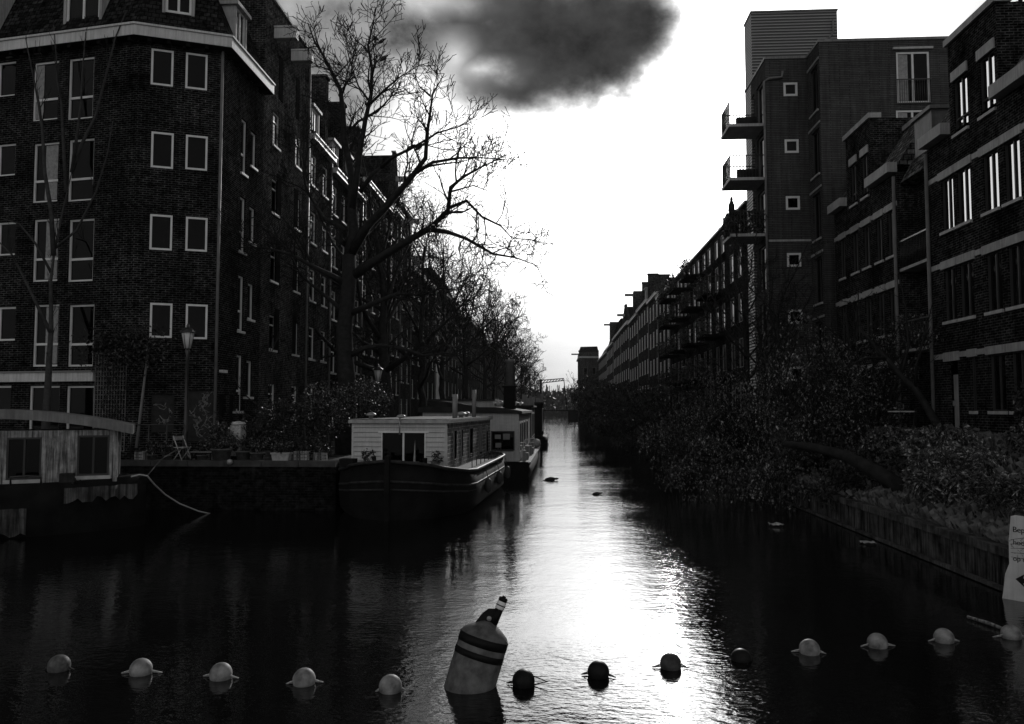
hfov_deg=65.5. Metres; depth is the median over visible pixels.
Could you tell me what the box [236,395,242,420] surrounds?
door
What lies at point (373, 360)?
canal house
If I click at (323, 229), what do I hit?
window
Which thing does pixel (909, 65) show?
window
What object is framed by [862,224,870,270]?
window
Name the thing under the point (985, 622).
floating stick
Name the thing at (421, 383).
bare tree
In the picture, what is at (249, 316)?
window
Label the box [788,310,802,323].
window
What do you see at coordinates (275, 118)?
window
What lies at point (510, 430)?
houseboat
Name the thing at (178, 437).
folding chair
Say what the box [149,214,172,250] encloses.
window
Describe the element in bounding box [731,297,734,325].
window
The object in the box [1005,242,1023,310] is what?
window
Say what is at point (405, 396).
canal house
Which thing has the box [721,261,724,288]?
window
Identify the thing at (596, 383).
leafy tree
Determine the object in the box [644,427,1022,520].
garden ground
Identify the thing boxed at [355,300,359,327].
window
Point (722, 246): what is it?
window
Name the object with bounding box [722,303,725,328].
window
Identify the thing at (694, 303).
window
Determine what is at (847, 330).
bare tree
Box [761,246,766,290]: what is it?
window
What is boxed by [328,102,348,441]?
canal house
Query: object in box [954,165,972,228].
window
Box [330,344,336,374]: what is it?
window
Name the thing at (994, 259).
window
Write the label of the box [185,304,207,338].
window
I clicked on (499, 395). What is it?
canal house
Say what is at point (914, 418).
garden steps
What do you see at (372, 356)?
window
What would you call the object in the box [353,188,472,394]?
bare tree
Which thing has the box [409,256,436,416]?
canal house
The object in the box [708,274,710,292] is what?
window
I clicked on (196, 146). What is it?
window
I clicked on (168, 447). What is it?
plant pot
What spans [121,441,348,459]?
pavement
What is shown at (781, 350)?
bare tree
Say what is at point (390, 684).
float
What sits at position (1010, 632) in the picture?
float
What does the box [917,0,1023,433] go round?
terraced house
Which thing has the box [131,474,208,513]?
mooring rope
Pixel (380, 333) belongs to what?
bare tree
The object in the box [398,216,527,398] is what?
bare tree
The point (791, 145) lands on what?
window
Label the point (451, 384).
canal house
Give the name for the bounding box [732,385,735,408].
window
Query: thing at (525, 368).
bare tree
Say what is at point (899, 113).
window
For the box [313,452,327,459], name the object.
wooden crate
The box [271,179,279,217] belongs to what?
window
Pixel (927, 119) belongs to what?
link house
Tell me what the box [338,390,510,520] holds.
houseboat barge
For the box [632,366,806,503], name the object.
willow tree
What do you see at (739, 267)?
window
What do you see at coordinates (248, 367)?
window
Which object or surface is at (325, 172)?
window
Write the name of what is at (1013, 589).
direction sign
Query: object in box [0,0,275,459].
corner apartment building
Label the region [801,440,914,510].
leafy shrub
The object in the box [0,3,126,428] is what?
bare tree
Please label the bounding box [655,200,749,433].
balcony apartment row
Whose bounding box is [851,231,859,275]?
window
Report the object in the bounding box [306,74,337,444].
canal house
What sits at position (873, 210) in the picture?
terraced house
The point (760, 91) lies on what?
window
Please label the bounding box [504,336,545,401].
bare tree
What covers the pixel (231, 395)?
door
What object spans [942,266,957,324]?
window
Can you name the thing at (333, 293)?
window
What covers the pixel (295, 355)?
window
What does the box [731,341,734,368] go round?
window
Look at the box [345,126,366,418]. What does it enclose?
canal house
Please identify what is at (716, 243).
window
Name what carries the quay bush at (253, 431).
on the pavement
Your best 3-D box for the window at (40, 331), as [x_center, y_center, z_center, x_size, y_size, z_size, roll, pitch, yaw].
[-16.398,-0.934,28.131,1.080,2.200,0.080,-1,-3,13]
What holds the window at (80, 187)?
in the corner apartment building at (182, 95)
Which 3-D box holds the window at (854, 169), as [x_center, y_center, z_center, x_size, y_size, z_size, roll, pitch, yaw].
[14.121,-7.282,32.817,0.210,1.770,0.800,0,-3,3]
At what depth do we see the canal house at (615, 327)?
147.80 m
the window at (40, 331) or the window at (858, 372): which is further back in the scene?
the window at (858, 372)
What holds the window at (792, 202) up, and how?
in the modern apartment block
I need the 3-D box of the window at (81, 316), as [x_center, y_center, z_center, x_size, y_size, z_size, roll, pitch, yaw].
[-14.975,-0.921,27.789,1.050,2.170,0.080,-1,-3,13]
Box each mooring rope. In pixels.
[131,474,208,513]
[147,447,184,474]
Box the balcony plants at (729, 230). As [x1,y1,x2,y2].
[721,209,764,240]
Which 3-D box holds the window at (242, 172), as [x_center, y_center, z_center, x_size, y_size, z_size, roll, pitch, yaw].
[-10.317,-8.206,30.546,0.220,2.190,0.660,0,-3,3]
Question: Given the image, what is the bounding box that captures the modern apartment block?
[721,9,948,437]
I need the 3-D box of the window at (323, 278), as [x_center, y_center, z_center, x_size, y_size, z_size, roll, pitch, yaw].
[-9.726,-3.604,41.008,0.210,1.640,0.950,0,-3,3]
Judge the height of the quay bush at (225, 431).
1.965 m
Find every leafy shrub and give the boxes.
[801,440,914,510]
[846,416,925,455]
[900,419,991,462]
[900,438,1016,509]
[996,421,1023,456]
[998,364,1023,428]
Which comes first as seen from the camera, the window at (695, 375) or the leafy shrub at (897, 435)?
the leafy shrub at (897, 435)
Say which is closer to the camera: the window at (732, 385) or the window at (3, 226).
the window at (3, 226)
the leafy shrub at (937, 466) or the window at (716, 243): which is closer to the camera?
the leafy shrub at (937, 466)
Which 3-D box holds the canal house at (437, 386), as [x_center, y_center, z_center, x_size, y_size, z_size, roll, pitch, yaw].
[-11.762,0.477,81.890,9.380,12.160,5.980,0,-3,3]
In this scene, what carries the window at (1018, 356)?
in the terraced house at (972, 142)
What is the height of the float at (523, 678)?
0.262 m
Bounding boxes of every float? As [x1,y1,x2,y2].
[44,654,73,672]
[121,658,162,676]
[203,662,238,681]
[286,667,322,687]
[375,674,403,694]
[506,669,548,688]
[581,660,615,679]
[652,653,688,670]
[730,648,751,662]
[791,639,825,655]
[861,633,895,648]
[928,628,958,643]
[992,624,1023,639]
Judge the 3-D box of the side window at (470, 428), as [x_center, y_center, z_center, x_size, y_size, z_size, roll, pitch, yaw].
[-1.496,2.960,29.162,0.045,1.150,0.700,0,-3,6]
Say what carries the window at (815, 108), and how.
in the modern apartment block
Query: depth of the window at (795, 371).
37.67 m
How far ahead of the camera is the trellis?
27.21 m
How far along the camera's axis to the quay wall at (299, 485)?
25.32 m
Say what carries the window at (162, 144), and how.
in the corner apartment building at (182, 95)
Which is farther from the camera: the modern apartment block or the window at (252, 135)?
the modern apartment block
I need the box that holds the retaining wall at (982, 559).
[613,431,1008,591]
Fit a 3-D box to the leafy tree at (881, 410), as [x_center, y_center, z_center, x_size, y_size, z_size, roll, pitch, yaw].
[11.455,0.697,25.835,4.158,4.986,4.366,2,-4,-31]
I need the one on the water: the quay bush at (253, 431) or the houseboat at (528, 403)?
the houseboat at (528, 403)
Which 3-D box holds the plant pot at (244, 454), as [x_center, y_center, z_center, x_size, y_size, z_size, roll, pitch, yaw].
[-8.834,2.848,26.081,0.759,0.806,0.700,0,-3,3]
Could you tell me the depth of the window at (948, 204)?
25.14 m
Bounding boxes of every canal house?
[239,0,314,450]
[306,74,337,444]
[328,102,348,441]
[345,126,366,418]
[359,154,393,418]
[365,150,406,416]
[399,202,419,416]
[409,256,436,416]
[424,268,459,398]
[436,306,440,398]
[457,313,468,398]
[469,322,480,398]
[481,339,490,398]
[491,356,502,399]
[597,350,606,383]
[604,318,622,395]
[611,330,621,384]
[617,304,632,387]
[624,291,641,391]
[636,273,658,419]
[645,274,669,421]
[655,285,671,421]
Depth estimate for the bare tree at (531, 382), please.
187.90 m
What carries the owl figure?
on the modern apartment block
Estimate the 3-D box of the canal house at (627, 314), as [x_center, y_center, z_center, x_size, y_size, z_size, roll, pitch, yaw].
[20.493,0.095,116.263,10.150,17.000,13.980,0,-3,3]
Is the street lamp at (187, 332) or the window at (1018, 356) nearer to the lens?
the window at (1018, 356)
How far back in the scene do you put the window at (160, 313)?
27.57 m
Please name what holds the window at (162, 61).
in the corner apartment building at (182, 95)
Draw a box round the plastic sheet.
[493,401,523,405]
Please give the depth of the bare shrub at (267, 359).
29.49 m
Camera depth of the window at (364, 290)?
50.21 m
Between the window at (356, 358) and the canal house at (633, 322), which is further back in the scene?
the canal house at (633, 322)
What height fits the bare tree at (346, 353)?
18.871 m
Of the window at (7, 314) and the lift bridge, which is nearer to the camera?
the window at (7, 314)
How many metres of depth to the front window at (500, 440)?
36.85 m
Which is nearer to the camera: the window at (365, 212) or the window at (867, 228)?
the window at (867, 228)
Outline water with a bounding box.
[0,415,1023,723]
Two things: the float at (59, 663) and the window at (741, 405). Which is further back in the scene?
the window at (741, 405)
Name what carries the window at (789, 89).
in the modern apartment block
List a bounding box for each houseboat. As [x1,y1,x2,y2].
[0,409,146,538]
[418,359,538,479]
[496,395,539,451]
[522,394,548,446]
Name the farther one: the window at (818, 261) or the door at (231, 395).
the window at (818, 261)
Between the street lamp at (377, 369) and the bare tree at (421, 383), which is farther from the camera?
the bare tree at (421, 383)
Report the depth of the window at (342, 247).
44.83 m
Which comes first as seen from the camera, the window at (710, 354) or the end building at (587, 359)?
the window at (710, 354)
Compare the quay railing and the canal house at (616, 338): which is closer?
the quay railing
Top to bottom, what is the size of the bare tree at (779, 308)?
8.889 m
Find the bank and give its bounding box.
[544,411,567,414]
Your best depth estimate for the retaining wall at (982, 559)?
17.61 m
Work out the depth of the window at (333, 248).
43.21 m
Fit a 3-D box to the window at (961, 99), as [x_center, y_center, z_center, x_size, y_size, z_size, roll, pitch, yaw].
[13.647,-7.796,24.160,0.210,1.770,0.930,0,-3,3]
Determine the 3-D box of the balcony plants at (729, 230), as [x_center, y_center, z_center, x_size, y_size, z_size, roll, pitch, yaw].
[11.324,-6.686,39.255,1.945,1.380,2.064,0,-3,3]
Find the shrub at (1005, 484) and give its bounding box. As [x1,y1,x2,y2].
[949,440,1023,517]
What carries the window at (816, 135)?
in the modern apartment block
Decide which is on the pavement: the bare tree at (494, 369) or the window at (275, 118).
the bare tree at (494, 369)
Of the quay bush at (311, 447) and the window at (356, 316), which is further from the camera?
the window at (356, 316)
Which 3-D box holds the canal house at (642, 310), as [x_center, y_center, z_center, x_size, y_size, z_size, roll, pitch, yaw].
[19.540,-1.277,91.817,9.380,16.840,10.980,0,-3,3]
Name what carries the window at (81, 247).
in the corner apartment building at (182, 95)
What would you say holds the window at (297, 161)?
in the canal house at (285, 63)
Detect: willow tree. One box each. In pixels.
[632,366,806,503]
[708,314,877,511]
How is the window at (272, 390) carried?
in the canal house at (285, 63)
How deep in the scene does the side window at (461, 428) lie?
27.18 m
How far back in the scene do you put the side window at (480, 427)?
31.30 m
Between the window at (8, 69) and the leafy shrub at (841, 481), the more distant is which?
the window at (8, 69)
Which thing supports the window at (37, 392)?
in the corner apartment building at (182, 95)
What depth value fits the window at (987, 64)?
22.85 m
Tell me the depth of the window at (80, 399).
27.66 m
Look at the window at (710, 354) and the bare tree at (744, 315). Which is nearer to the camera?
the bare tree at (744, 315)
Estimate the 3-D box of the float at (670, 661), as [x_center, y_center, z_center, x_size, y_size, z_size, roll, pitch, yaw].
[1.961,3.742,9.868,0.383,0.264,0.264,2,-4,-32]
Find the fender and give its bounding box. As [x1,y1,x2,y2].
[532,439,540,447]
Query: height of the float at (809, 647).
0.264 m
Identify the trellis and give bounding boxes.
[93,353,126,450]
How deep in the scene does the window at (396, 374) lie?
59.84 m
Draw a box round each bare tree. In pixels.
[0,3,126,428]
[213,0,554,454]
[314,135,498,417]
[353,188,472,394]
[356,173,479,415]
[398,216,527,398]
[419,236,526,398]
[442,266,533,398]
[458,286,542,398]
[468,291,535,397]
[480,311,544,393]
[485,322,541,392]
[497,334,537,399]
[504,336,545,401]
[515,356,544,397]
[517,357,541,401]
[518,364,545,399]
[518,377,543,397]
[563,370,576,409]
[667,235,841,446]
[679,208,815,438]
[726,298,838,451]
[763,292,918,449]
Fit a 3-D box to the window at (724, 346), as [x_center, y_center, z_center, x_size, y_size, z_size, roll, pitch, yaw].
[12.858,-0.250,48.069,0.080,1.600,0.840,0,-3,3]
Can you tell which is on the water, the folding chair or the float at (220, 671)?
the float at (220, 671)
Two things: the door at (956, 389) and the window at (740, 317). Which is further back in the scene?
the window at (740, 317)
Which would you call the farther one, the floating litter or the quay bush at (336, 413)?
the quay bush at (336, 413)
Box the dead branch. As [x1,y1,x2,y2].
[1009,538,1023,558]
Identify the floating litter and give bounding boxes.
[768,522,783,525]
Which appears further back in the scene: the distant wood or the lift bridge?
the distant wood
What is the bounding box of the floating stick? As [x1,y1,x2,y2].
[967,615,1001,628]
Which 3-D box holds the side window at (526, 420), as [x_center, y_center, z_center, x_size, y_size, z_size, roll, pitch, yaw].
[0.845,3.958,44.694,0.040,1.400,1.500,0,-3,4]
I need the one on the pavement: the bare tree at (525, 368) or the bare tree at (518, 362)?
the bare tree at (518, 362)
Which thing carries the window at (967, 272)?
in the terraced house at (972, 142)
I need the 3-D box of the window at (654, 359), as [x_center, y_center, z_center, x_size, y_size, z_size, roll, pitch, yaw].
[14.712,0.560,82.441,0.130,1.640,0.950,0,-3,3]
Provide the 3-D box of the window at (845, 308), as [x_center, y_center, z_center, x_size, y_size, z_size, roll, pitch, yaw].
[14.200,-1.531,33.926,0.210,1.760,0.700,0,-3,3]
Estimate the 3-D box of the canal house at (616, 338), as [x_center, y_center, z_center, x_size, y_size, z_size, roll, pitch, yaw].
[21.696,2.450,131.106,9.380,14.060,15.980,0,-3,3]
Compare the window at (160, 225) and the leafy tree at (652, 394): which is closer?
the window at (160, 225)
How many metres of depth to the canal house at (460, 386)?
100.92 m
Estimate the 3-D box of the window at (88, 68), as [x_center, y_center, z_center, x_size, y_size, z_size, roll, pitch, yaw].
[-15.299,-9.728,28.390,1.080,2.240,0.080,-1,-3,13]
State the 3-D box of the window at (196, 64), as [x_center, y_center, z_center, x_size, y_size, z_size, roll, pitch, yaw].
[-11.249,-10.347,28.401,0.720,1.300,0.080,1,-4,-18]
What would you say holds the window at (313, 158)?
in the canal house at (319, 310)
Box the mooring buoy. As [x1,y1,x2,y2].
[444,595,507,693]
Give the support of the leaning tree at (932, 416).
on the garden ground at (1017, 459)
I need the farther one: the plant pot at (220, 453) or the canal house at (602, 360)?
the canal house at (602, 360)
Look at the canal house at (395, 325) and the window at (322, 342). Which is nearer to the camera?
the window at (322, 342)
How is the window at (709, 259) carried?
in the balcony apartment row
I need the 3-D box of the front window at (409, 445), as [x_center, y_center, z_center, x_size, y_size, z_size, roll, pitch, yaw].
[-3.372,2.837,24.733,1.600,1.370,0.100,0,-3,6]
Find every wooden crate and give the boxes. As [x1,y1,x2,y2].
[134,451,147,459]
[293,451,308,459]
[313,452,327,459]
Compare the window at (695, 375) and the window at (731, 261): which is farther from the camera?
the window at (695, 375)
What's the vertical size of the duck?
0.210 m
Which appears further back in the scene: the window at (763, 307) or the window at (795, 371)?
the window at (763, 307)
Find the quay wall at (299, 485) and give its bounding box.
[120,455,350,510]
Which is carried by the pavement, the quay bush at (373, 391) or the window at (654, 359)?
the quay bush at (373, 391)
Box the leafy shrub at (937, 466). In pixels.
[900,438,1016,509]
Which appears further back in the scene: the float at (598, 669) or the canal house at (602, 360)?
the canal house at (602, 360)
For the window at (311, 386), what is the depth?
38.92 m
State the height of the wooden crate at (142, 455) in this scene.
0.300 m
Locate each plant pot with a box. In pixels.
[160,440,174,459]
[195,441,209,459]
[206,435,234,459]
[231,437,254,459]
[248,439,266,459]
[268,439,294,460]
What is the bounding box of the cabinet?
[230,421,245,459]
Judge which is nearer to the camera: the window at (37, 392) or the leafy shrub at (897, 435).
the leafy shrub at (897, 435)
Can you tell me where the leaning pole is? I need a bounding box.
[135,348,149,447]
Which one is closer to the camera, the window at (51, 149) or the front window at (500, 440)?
the window at (51, 149)
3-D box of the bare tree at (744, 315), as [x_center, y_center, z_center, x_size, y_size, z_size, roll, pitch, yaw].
[11.195,-1.673,36.367,7.162,11.272,5.486,-1,-4,18]
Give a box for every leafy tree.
[569,374,595,416]
[576,379,617,417]
[578,383,638,436]
[586,381,670,441]
[611,377,711,464]
[779,308,947,451]
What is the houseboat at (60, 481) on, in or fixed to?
on the water
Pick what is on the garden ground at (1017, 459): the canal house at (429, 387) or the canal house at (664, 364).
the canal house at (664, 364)
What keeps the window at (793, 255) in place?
in the modern apartment block
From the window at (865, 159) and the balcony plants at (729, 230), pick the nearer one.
the window at (865, 159)
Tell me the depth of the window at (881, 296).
30.24 m
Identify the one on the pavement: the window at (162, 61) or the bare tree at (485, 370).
the bare tree at (485, 370)
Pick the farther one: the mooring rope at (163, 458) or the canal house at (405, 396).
the canal house at (405, 396)
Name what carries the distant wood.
on the bank
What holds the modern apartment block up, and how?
on the garden ground at (1017, 459)
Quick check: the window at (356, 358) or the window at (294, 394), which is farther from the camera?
the window at (356, 358)
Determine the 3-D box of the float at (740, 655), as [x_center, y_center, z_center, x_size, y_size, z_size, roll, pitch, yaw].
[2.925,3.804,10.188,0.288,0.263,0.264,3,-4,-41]
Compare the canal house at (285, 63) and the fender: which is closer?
the canal house at (285, 63)
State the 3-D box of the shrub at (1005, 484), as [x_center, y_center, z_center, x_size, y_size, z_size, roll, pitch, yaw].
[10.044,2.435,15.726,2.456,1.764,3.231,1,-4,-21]
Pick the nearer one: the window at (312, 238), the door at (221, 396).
the door at (221, 396)
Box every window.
[0,61,15,96]
[0,144,15,175]
[0,222,15,255]
[0,307,15,340]
[0,386,10,408]
[3,437,42,483]
[29,386,59,428]
[33,61,58,120]
[33,142,58,202]
[33,218,58,281]
[33,304,58,366]
[66,386,93,428]
[68,57,93,119]
[68,138,93,201]
[68,218,93,281]
[68,304,93,366]
[75,435,110,479]
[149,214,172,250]
[149,303,172,337]
[151,48,173,86]
[151,131,173,168]
[185,52,207,90]
[185,135,207,170]
[185,217,207,251]
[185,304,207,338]
[233,355,243,412]
[237,276,245,333]
[239,197,246,255]
[240,120,248,178]
[243,361,253,398]
[247,284,254,322]
[248,208,256,246]
[250,132,257,171]
[268,384,273,416]
[269,315,277,352]
[270,247,278,284]
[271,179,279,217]
[272,112,280,151]
[291,386,295,419]
[292,324,299,356]
[293,262,300,294]
[295,137,301,171]
[308,327,315,360]
[308,386,312,418]
[309,270,315,303]
[310,212,316,246]
[311,157,317,190]
[320,331,326,363]
[321,277,327,308]
[322,167,328,200]
[322,222,327,254]
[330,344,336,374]
[331,291,336,321]
[332,239,337,269]
[333,186,338,218]
[341,196,346,225]
[341,245,343,273]
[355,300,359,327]
[355,347,359,374]
[363,284,367,310]
[364,202,366,220]
[370,334,374,357]
[378,431,428,461]
[395,374,398,395]
[453,429,456,464]
[461,428,462,461]
[469,427,472,458]
[479,426,481,454]
[486,425,487,452]
[491,431,514,450]
[519,422,520,451]
[521,421,522,449]
[523,421,524,447]
[526,420,527,445]
[653,359,654,375]
[693,287,695,305]
[694,356,696,377]
[708,248,710,265]
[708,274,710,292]
[709,349,711,372]
[715,240,717,259]
[715,267,718,291]
[716,307,718,332]
[716,347,719,372]
[721,235,723,253]
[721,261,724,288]
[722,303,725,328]
[723,344,725,370]
[730,254,733,283]
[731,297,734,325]
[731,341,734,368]
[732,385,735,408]
[738,247,741,277]
[738,292,742,322]
[739,338,743,367]
[740,384,743,412]
[758,83,762,122]
[759,135,763,176]
[760,190,765,232]
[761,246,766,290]
[762,304,767,346]
[783,82,797,95]
[785,139,798,152]
[786,196,799,209]
[787,253,800,266]
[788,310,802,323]
[789,366,803,379]
[809,67,818,119]
[810,129,819,181]
[812,193,821,243]
[813,256,822,306]
[815,321,823,369]
[839,239,845,281]
[840,305,846,346]
[849,164,857,208]
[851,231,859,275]
[855,300,861,343]
[858,372,863,412]
[860,154,869,200]
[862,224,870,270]
[864,296,871,341]
[874,217,883,264]
[879,292,884,338]
[885,211,893,259]
[888,288,895,336]
[896,52,929,102]
[896,110,921,117]
[939,175,954,235]
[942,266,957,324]
[951,73,968,138]
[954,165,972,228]
[958,260,975,321]
[969,357,977,413]
[977,50,996,120]
[980,149,1000,217]
[984,250,1003,315]
[987,353,1007,413]
[1001,136,1022,207]
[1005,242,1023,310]
[1009,351,1023,414]
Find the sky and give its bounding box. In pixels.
[278,0,1023,408]
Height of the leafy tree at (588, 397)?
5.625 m
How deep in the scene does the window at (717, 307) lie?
50.28 m
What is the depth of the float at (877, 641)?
10.67 m
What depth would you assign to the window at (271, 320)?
33.62 m
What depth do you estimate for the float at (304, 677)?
9.21 m
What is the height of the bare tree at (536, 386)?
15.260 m
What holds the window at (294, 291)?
in the canal house at (285, 63)
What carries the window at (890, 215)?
in the terraced house at (873, 210)
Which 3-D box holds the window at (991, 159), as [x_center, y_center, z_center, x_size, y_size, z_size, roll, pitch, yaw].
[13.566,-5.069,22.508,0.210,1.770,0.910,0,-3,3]
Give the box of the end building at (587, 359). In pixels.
[571,346,598,422]
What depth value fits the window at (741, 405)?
43.86 m
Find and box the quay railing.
[130,424,185,459]
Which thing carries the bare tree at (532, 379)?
on the pavement
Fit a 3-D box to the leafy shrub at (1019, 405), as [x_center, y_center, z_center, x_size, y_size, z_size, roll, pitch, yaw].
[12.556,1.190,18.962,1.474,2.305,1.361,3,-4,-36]
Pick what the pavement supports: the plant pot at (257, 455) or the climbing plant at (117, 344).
the plant pot at (257, 455)
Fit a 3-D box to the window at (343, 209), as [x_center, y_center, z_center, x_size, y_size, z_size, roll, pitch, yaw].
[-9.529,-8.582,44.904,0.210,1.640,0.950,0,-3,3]
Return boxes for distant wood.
[516,384,577,413]
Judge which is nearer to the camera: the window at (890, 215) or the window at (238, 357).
the window at (890, 215)
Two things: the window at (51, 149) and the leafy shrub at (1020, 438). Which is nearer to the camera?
the leafy shrub at (1020, 438)
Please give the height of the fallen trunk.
1.880 m
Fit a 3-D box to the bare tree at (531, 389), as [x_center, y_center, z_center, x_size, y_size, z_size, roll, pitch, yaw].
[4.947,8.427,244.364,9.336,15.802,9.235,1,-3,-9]
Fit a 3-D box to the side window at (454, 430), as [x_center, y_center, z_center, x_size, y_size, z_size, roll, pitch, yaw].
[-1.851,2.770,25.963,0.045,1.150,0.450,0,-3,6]
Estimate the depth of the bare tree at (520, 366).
150.81 m
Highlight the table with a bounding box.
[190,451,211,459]
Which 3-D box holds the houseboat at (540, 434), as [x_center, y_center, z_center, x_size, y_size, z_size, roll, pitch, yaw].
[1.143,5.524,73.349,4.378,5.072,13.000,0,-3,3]
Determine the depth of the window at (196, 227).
28.10 m
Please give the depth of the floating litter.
21.73 m
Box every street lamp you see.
[179,323,195,459]
[372,364,383,417]
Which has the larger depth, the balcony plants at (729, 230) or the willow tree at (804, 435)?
the balcony plants at (729, 230)
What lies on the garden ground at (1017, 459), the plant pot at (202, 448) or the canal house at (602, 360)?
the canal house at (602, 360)
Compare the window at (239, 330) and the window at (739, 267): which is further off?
the window at (739, 267)
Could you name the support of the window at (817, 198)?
in the modern apartment block
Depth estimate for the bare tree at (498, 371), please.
107.96 m
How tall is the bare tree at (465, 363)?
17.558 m
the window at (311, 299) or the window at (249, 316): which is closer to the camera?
the window at (249, 316)
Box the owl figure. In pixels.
[728,196,734,220]
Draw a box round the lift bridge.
[537,378,577,419]
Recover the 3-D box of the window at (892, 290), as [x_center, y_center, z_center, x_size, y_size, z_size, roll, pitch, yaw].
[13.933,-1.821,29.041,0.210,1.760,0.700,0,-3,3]
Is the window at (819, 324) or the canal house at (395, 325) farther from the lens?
the canal house at (395, 325)
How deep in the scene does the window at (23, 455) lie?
20.45 m
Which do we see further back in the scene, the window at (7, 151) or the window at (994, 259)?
the window at (7, 151)
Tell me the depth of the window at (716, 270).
50.57 m
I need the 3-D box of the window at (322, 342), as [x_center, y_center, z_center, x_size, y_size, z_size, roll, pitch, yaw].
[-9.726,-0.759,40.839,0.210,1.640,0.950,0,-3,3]
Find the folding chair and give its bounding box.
[173,435,190,459]
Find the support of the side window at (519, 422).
in the houseboat at (510, 430)
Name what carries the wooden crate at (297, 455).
on the pavement
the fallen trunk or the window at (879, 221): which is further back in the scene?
the window at (879, 221)
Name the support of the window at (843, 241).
in the terraced house at (873, 210)
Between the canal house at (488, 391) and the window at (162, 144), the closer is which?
the window at (162, 144)
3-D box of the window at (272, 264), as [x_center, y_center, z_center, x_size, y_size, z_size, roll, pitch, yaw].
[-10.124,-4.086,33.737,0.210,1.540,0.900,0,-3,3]
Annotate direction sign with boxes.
[1002,515,1023,601]
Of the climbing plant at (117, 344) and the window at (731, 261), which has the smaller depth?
the climbing plant at (117, 344)
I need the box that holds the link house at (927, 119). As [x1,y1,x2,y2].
[899,103,948,428]
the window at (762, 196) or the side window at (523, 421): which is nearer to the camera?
the window at (762, 196)
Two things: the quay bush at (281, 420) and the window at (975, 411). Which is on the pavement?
the quay bush at (281, 420)
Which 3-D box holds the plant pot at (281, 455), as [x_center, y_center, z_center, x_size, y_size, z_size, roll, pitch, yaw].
[-7.414,2.850,25.680,0.830,0.754,0.745,-3,-5,44]
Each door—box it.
[218,394,223,431]
[228,394,233,447]
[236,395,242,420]
[953,375,959,427]
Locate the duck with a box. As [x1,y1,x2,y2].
[541,477,558,480]
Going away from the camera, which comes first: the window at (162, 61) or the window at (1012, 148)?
the window at (1012, 148)
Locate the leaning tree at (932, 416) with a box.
[838,270,959,430]
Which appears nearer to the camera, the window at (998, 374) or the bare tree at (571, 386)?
the window at (998, 374)
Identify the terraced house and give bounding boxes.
[827,108,924,427]
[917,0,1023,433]
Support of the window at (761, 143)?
in the modern apartment block
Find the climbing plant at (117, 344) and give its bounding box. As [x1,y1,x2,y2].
[46,309,184,421]
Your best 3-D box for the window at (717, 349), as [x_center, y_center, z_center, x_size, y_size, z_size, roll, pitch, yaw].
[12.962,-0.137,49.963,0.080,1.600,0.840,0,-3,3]
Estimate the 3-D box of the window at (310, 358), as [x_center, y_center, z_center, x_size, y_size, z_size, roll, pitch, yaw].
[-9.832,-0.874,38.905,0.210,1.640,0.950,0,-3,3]
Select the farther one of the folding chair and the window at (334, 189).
the window at (334, 189)
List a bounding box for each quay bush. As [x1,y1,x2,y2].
[198,412,233,447]
[231,408,273,459]
[247,389,311,451]
[277,421,332,459]
[297,378,357,457]
[343,374,394,418]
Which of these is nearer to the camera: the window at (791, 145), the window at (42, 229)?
the window at (42, 229)
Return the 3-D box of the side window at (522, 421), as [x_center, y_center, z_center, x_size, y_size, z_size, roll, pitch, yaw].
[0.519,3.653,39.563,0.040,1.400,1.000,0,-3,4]
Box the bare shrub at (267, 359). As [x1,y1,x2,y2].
[233,313,305,455]
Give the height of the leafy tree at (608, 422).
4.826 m
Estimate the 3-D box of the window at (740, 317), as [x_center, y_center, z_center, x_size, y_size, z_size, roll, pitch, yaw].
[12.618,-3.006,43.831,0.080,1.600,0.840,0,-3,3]
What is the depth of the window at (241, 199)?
30.55 m
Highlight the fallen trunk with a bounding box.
[777,425,908,492]
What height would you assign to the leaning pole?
3.407 m
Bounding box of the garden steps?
[886,409,917,443]
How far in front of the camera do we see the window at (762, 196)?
39.55 m
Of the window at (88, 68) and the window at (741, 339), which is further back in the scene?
the window at (741, 339)
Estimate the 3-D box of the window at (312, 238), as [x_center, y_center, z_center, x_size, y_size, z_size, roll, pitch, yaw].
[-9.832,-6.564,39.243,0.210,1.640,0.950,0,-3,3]
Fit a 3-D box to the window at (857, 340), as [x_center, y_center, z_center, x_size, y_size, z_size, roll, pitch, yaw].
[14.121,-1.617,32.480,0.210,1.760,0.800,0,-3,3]
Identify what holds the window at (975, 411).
in the terraced house at (972, 142)
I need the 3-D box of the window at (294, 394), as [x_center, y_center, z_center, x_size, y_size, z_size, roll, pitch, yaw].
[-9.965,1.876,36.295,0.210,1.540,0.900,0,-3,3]
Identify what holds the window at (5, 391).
in the corner apartment building at (182, 95)
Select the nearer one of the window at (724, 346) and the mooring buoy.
the mooring buoy
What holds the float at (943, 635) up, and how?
on the water

